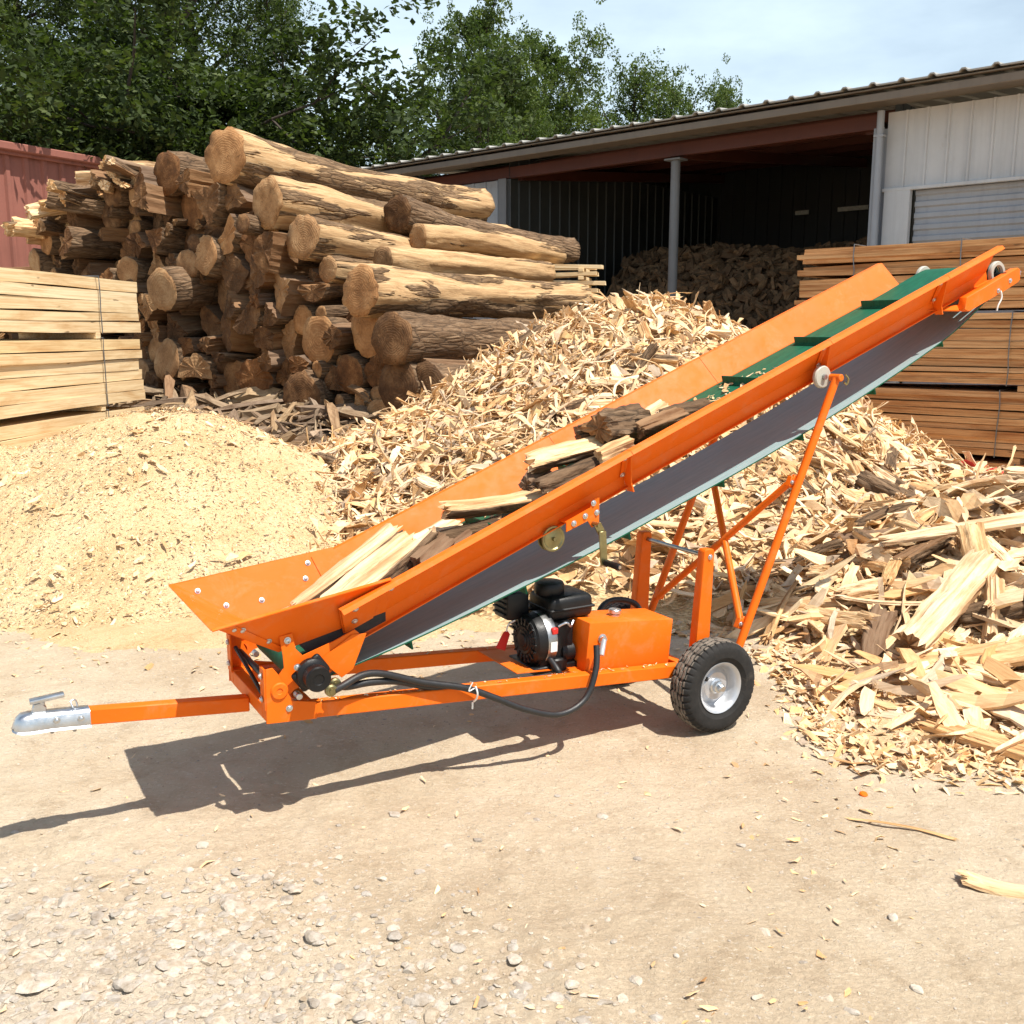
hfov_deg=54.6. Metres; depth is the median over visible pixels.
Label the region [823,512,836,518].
split wood
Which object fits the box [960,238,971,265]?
strap
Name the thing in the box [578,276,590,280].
spacer
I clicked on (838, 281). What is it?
board
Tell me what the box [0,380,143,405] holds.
board
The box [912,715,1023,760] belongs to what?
split wood
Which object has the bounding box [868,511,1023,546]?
split wood
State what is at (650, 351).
split wood
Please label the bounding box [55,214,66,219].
firewood
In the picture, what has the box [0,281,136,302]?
board
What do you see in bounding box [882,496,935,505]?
split wood
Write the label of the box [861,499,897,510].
split wood
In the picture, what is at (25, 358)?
board
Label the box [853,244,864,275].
strap
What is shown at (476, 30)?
tree
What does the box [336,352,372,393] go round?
log
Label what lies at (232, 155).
log
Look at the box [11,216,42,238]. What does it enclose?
firewood
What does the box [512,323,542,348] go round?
split wood
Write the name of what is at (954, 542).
split wood
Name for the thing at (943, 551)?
split wood
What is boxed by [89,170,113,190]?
firewood
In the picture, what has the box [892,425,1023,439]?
board
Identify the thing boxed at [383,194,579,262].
log
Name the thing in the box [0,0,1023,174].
sky
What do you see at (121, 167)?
firewood
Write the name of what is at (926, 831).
wood splinter
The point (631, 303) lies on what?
split wood
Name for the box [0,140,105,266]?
red shed
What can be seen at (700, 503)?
split wood
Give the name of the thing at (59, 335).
bearer
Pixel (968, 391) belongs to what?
board
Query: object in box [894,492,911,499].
split wood
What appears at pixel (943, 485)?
split wood
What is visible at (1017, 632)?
split wood
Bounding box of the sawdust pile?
[0,405,361,628]
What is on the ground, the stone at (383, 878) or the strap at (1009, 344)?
the stone at (383, 878)
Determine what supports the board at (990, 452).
on the board at (998, 461)
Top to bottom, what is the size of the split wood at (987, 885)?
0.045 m
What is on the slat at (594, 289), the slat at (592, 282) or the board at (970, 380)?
the slat at (592, 282)
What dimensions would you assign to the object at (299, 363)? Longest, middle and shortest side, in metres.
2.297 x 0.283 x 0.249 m
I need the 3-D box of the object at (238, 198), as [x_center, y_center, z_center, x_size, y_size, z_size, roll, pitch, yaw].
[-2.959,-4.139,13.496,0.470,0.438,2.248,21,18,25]
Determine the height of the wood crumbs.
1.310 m
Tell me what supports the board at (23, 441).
on the board
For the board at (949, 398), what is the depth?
11.16 m
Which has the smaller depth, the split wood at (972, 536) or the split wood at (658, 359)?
the split wood at (972, 536)
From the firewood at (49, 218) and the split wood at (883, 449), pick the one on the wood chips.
the split wood at (883, 449)
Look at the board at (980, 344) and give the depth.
10.82 m
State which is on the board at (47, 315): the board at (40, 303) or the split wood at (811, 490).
the board at (40, 303)
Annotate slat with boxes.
[553,264,603,268]
[553,280,605,284]
[555,269,596,270]
[555,271,597,276]
[556,273,598,277]
[590,288,598,291]
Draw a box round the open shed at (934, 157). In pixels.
[359,60,1023,384]
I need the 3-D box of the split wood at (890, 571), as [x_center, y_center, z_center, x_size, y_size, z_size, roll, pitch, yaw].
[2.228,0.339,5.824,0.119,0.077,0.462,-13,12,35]
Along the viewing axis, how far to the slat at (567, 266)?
14.67 m
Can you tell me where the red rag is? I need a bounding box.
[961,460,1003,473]
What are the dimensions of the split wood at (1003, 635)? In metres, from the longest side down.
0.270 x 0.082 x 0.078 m
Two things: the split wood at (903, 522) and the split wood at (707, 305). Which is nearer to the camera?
the split wood at (903, 522)
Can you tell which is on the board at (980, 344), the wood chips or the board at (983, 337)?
the board at (983, 337)
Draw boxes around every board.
[0,268,136,292]
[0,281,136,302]
[0,295,137,313]
[0,309,59,311]
[0,310,138,320]
[0,319,140,332]
[0,338,101,340]
[0,339,139,352]
[0,349,141,365]
[0,359,138,378]
[0,369,141,392]
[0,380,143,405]
[0,390,145,418]
[0,406,143,440]
[0,411,67,419]
[0,427,79,448]
[794,295,1023,304]
[797,243,1023,260]
[797,263,1023,278]
[799,278,1023,290]
[799,287,1023,297]
[800,269,1023,284]
[803,249,1023,266]
[804,237,1023,254]
[804,256,1023,269]
[863,393,1023,404]
[863,398,1023,410]
[863,404,1023,419]
[875,384,1023,398]
[880,412,1023,425]
[883,383,1019,387]
[888,377,1023,384]
[890,420,1023,431]
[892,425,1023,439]
[893,370,1023,379]
[904,365,1023,372]
[911,357,1023,366]
[915,434,1023,444]
[916,438,1023,449]
[922,353,1023,359]
[928,348,1023,353]
[930,444,1023,457]
[939,341,1023,347]
[944,334,1023,340]
[948,453,1023,467]
[953,329,1023,333]
[959,320,1023,328]
[968,312,1023,319]
[977,309,1023,310]
[978,301,1023,309]
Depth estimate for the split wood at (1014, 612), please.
5.35 m
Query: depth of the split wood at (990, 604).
5.33 m
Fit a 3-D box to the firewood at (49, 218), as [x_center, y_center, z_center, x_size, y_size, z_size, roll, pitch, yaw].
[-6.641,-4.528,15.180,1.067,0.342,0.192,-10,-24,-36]
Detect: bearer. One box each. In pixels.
[18,333,100,338]
[58,405,105,410]
[1011,457,1023,464]
[1017,385,1023,391]
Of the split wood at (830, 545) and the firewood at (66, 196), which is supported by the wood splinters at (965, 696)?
the split wood at (830, 545)
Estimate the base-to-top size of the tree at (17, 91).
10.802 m
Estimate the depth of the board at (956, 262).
11.14 m
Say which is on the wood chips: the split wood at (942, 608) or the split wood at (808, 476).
the split wood at (808, 476)
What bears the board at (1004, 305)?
on the bearer
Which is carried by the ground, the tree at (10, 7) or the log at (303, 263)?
the tree at (10, 7)
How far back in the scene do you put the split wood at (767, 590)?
6.09 m
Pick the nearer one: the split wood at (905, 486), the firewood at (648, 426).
the firewood at (648, 426)
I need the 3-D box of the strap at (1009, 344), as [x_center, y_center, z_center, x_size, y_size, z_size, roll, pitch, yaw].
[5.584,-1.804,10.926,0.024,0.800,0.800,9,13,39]
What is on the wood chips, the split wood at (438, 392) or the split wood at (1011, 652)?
the split wood at (438, 392)
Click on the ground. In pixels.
(638, 921)
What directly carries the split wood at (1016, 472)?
on the wood splinters at (965, 696)
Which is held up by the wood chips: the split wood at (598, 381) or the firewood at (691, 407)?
the split wood at (598, 381)
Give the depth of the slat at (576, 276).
15.23 m
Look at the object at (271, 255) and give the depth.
12.01 m
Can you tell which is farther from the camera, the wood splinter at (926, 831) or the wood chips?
the wood chips
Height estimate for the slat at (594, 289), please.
0.058 m
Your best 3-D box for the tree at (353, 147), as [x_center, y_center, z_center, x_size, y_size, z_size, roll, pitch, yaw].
[-5.728,-8.581,33.548,5.564,8.779,5.432,6,12,30]
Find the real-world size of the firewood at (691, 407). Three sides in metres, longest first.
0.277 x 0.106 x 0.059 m
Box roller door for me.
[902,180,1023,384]
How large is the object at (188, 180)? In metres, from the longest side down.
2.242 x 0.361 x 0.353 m
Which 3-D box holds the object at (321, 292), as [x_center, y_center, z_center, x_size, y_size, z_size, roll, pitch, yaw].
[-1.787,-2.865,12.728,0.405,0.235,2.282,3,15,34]
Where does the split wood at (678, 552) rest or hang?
on the wood chips
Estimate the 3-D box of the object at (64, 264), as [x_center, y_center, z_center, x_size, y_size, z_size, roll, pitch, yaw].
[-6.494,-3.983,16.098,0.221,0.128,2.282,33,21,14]
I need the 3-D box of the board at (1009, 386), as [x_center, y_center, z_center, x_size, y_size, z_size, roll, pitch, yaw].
[6.373,-1.414,11.533,5.276,0.075,0.855,8,13,40]
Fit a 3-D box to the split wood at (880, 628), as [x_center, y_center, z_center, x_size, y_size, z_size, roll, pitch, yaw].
[1.988,0.671,5.383,0.165,0.051,0.467,23,49,12]
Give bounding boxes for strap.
[87,276,102,332]
[100,337,108,405]
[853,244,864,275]
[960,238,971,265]
[993,387,1017,457]
[1006,311,1023,385]
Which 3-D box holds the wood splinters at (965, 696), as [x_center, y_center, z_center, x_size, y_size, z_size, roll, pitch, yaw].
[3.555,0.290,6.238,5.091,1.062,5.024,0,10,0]
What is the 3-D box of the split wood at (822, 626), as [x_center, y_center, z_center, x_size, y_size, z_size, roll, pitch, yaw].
[1.843,0.604,5.718,0.461,0.066,0.177,-22,32,-31]
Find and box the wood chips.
[290,285,1016,630]
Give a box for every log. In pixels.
[153,150,209,196]
[204,126,495,221]
[252,175,511,237]
[274,274,342,316]
[283,369,345,404]
[286,214,508,262]
[297,259,319,266]
[319,255,373,283]
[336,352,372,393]
[342,264,591,318]
[371,311,547,364]
[373,246,555,281]
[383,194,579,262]
[409,223,566,263]
[415,361,468,400]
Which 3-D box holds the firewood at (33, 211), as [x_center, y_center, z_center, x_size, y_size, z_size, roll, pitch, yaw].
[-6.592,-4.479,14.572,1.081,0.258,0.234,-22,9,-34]
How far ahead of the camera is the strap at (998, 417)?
10.82 m
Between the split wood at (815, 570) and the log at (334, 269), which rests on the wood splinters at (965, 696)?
the split wood at (815, 570)
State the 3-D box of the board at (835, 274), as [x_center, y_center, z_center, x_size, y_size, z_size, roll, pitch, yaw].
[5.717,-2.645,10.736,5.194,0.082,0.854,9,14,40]
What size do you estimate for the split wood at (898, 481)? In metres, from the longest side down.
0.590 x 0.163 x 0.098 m
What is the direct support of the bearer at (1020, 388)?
on the board at (1009, 386)
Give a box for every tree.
[0,0,88,94]
[0,0,111,91]
[0,0,243,161]
[0,0,592,176]
[0,35,193,151]
[17,0,318,148]
[62,0,320,156]
[221,0,334,151]
[296,134,369,162]
[333,0,558,175]
[481,0,618,142]
[482,92,573,145]
[562,46,727,131]
[612,73,718,125]
[699,53,750,111]
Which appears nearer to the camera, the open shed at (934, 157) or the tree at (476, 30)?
the open shed at (934, 157)
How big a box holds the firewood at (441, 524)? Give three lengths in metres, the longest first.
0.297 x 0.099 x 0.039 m
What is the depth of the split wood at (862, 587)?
5.73 m
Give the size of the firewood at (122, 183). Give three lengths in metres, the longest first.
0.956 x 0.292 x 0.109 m
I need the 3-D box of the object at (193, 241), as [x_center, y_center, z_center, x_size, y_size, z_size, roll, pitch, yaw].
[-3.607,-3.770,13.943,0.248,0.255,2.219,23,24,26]
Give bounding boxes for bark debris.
[105,371,381,448]
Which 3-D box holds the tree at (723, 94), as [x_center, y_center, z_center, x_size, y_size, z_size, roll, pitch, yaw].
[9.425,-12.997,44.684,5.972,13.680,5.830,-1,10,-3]
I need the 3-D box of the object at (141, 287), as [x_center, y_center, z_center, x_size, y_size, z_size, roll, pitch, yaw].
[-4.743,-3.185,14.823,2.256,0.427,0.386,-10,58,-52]
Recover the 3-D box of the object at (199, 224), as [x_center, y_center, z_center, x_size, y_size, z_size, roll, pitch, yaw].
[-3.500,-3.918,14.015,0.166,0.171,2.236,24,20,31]
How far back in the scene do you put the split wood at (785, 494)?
7.19 m
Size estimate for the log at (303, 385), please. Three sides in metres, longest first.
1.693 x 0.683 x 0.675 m
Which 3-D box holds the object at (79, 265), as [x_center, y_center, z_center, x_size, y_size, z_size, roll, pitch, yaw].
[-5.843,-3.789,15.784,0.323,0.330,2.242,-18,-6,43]
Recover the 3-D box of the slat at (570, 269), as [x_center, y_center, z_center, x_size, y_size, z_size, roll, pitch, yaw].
[0.735,-3.748,15.277,1.136,0.061,0.161,2,10,13]
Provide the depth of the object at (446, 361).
11.37 m
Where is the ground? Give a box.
[0,625,1023,1023]
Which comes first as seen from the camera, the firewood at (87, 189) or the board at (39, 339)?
the board at (39, 339)
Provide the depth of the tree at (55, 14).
35.20 m
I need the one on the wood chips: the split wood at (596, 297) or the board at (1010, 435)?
the split wood at (596, 297)
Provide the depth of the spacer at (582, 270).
14.62 m
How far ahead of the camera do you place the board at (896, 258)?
11.27 m
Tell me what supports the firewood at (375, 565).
on the log conveyor
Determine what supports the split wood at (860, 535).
on the wood splinters at (965, 696)
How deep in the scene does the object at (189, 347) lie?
13.43 m
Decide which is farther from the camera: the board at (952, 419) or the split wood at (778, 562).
the board at (952, 419)
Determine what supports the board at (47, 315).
on the board at (22, 326)
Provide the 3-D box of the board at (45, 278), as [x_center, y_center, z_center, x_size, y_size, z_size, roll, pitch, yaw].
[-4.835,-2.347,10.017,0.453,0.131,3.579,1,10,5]
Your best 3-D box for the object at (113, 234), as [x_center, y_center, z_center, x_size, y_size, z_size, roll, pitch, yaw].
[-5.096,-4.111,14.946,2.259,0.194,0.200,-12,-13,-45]
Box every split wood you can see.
[310,452,338,470]
[331,489,351,499]
[349,497,381,512]
[367,460,391,480]
[414,471,453,492]
[430,385,447,398]
[492,397,544,415]
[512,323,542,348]
[543,395,589,421]
[570,399,614,415]
[588,292,612,303]
[589,376,642,388]
[622,296,641,313]
[622,527,669,552]
[627,353,680,366]
[629,342,661,376]
[633,527,694,559]
[636,321,654,343]
[645,520,699,529]
[666,299,685,305]
[694,495,712,511]
[699,488,710,497]
[701,487,727,525]
[703,300,719,319]
[705,329,733,337]
[709,320,748,334]
[720,317,750,329]
[744,594,878,612]
[755,576,777,596]
[759,580,798,644]
[760,557,795,569]
[766,583,880,629]
[774,458,813,480]
[778,473,794,500]
[779,538,798,550]
[783,523,841,558]
[784,527,822,537]
[792,538,846,566]
[796,471,823,495]
[796,604,863,637]
[797,541,813,550]
[804,430,850,454]
[805,445,840,461]
[805,565,865,576]
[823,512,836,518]
[824,420,865,450]
[825,594,922,605]
[828,526,907,551]
[836,458,851,472]
[836,578,893,596]
[837,472,857,482]
[838,543,862,564]
[840,487,861,508]
[841,499,853,506]
[842,515,873,520]
[847,460,864,474]
[847,488,871,502]
[848,450,883,478]
[852,528,883,546]
[853,502,920,526]
[854,470,922,496]
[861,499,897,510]
[861,561,886,572]
[861,603,897,662]
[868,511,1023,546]
[870,492,888,501]
[871,464,896,483]
[872,428,918,472]
[873,547,904,554]
[876,560,902,589]
[877,440,887,459]
[878,465,914,492]
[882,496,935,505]
[884,446,899,471]
[890,534,951,567]
[891,549,1000,651]
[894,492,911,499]
[894,517,926,529]
[897,635,1023,672]
[899,481,909,488]
[906,481,936,493]
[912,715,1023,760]
[913,507,934,520]
[917,483,958,504]
[922,472,935,483]
[926,548,948,558]
[927,482,962,493]
[930,522,952,526]
[941,477,994,496]
[945,445,962,460]
[949,536,960,550]
[949,547,962,557]
[954,869,1023,899]
[955,522,997,601]
[955,595,1023,627]
[964,663,1023,687]
[981,574,1005,641]
[983,581,1008,610]
[986,535,1023,572]
[987,630,1008,642]
[988,492,1023,514]
[1003,466,1023,478]
[1005,584,1023,589]
[1006,623,1023,641]
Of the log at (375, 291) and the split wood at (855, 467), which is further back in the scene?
the log at (375, 291)
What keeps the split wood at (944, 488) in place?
on the wood splinters at (965, 696)
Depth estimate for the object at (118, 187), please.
13.70 m
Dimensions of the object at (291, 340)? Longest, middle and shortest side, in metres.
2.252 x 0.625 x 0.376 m
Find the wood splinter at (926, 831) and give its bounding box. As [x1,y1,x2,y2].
[845,817,956,840]
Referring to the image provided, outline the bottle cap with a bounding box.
[859,791,867,796]
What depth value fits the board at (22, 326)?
10.19 m
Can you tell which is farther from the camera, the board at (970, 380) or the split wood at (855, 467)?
the board at (970, 380)
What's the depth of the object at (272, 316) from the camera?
12.23 m
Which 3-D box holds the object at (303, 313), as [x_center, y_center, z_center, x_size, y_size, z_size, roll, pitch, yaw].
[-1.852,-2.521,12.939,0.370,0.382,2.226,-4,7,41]
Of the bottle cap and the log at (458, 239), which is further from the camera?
the log at (458, 239)
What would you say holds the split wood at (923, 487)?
on the wood chips
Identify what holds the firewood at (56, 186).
on the firewood at (66, 196)
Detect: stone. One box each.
[196,841,208,848]
[377,876,386,881]
[888,913,897,921]
[910,984,923,993]
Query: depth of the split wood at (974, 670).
4.79 m
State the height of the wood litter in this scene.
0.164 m
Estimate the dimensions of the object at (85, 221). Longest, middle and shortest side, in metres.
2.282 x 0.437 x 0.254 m
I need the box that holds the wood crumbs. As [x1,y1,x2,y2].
[268,367,775,701]
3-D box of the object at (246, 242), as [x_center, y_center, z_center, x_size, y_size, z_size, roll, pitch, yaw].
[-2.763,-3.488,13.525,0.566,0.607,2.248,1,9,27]
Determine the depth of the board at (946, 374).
11.09 m
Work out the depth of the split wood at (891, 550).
5.99 m
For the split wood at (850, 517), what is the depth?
7.00 m
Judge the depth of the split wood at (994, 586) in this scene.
5.36 m
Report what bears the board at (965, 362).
on the board at (964, 369)
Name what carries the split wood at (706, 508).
on the wood chips
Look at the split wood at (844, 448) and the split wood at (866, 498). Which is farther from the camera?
the split wood at (844, 448)
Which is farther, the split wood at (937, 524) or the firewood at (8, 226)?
the firewood at (8, 226)
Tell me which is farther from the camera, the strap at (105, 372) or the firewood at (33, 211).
the firewood at (33, 211)
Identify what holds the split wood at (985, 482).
on the wood splinters at (965, 696)
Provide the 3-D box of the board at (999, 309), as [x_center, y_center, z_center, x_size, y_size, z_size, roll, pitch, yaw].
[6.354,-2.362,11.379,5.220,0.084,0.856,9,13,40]
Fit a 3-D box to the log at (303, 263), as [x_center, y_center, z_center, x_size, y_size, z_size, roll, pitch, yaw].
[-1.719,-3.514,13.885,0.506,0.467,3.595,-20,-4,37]
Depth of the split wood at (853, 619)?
5.54 m
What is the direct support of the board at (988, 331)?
on the board at (983, 337)
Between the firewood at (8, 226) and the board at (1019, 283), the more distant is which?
the firewood at (8, 226)
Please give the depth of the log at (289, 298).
12.16 m
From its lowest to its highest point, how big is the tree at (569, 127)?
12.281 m
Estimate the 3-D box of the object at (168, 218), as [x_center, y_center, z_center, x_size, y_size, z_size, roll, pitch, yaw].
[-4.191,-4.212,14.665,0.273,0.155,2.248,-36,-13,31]
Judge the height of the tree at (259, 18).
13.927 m
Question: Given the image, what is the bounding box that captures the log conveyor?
[11,246,1020,734]
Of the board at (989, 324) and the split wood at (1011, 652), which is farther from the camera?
the board at (989, 324)
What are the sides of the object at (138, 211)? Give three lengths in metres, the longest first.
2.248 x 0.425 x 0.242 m
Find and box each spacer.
[578,268,589,271]
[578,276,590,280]
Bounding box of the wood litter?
[0,606,1023,1023]
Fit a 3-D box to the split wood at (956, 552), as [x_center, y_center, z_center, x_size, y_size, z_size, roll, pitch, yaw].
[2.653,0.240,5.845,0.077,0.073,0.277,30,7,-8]
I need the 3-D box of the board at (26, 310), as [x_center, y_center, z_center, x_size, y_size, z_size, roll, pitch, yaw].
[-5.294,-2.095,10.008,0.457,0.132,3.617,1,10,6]
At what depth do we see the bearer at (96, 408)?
10.98 m
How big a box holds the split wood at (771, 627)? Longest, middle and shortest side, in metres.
0.702 x 0.114 x 0.054 m
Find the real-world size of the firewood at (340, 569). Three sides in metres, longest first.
0.570 x 0.098 x 0.094 m
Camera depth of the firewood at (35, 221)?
14.85 m
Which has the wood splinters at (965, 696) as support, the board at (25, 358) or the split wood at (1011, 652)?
the split wood at (1011, 652)
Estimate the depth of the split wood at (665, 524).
6.79 m
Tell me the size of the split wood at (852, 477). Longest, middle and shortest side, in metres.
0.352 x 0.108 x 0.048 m
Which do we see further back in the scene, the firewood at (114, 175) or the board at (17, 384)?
the firewood at (114, 175)
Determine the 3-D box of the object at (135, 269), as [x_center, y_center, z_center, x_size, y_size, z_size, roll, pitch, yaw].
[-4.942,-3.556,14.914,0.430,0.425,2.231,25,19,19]
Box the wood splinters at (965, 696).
[711,474,1023,752]
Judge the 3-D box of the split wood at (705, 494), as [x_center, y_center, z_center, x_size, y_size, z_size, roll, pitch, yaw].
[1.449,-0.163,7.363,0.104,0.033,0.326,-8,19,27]
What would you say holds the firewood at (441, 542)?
on the log conveyor
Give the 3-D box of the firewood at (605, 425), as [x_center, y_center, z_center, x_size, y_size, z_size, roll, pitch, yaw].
[0.488,-0.377,4.408,0.342,0.158,0.182,-9,54,-41]
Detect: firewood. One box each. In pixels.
[0,218,26,236]
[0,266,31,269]
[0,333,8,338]
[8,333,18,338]
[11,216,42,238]
[24,202,66,219]
[26,237,40,244]
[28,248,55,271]
[33,218,41,226]
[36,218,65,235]
[38,193,104,211]
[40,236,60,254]
[42,216,65,225]
[44,191,105,217]
[46,179,103,199]
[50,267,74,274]
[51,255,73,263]
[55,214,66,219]
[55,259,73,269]
[58,192,95,204]
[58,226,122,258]
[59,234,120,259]
[60,185,97,206]
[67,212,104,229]
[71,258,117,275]
[75,171,90,184]
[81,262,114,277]
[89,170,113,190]
[98,155,153,177]
[98,179,114,193]
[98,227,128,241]
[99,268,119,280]
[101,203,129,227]
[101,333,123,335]
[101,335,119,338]
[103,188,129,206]
[104,160,155,179]
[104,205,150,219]
[106,157,138,178]
[112,178,132,189]
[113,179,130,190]
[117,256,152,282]
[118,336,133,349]
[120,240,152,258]
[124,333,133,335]
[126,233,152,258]
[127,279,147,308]
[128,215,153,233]
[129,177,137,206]
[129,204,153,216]
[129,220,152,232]
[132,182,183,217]
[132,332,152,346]
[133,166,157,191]
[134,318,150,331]
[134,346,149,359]
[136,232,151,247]
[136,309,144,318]
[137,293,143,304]
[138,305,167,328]
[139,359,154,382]
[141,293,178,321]
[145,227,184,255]
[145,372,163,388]
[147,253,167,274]
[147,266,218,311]
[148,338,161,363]
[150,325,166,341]
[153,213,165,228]
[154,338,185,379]
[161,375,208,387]
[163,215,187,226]
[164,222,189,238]
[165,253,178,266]
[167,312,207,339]
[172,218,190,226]
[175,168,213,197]
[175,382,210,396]
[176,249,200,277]
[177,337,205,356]
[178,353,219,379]
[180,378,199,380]
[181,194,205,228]
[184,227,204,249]
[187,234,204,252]
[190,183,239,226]
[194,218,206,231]
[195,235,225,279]
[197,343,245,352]
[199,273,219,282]
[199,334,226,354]
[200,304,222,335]
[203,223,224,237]
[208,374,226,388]
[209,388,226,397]
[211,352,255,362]
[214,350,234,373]
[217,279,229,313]
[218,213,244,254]
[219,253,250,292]
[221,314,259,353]
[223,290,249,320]
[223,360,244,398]
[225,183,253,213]
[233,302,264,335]
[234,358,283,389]
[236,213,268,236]
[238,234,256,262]
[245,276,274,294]
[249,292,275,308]
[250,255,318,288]
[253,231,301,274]
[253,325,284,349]
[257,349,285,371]
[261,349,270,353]
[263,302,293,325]
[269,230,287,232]
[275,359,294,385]
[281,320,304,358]
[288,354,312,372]
[290,523,403,605]
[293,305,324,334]
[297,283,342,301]
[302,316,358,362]
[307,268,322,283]
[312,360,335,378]
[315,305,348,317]
[320,531,419,597]
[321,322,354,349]
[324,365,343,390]
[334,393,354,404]
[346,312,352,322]
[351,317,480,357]
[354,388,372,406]
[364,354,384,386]
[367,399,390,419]
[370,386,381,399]
[375,526,439,581]
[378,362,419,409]
[410,531,454,566]
[413,519,462,539]
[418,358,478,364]
[436,516,501,538]
[438,489,547,519]
[453,529,472,543]
[518,469,551,490]
[523,436,603,473]
[529,455,599,493]
[573,424,590,439]
[578,403,657,444]
[594,435,634,463]
[605,236,866,328]
[635,407,688,438]
[645,399,668,414]
[654,398,711,415]
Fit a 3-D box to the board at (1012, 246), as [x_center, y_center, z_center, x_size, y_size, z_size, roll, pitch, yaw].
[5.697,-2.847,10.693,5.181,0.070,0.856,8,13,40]
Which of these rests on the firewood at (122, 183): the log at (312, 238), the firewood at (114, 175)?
the firewood at (114, 175)
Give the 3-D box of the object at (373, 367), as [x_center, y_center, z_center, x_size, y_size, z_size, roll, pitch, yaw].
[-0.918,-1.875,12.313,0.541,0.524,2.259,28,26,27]
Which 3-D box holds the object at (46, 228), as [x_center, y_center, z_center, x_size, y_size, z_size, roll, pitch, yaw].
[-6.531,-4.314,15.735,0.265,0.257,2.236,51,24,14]
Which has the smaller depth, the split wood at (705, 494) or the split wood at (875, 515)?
the split wood at (875, 515)

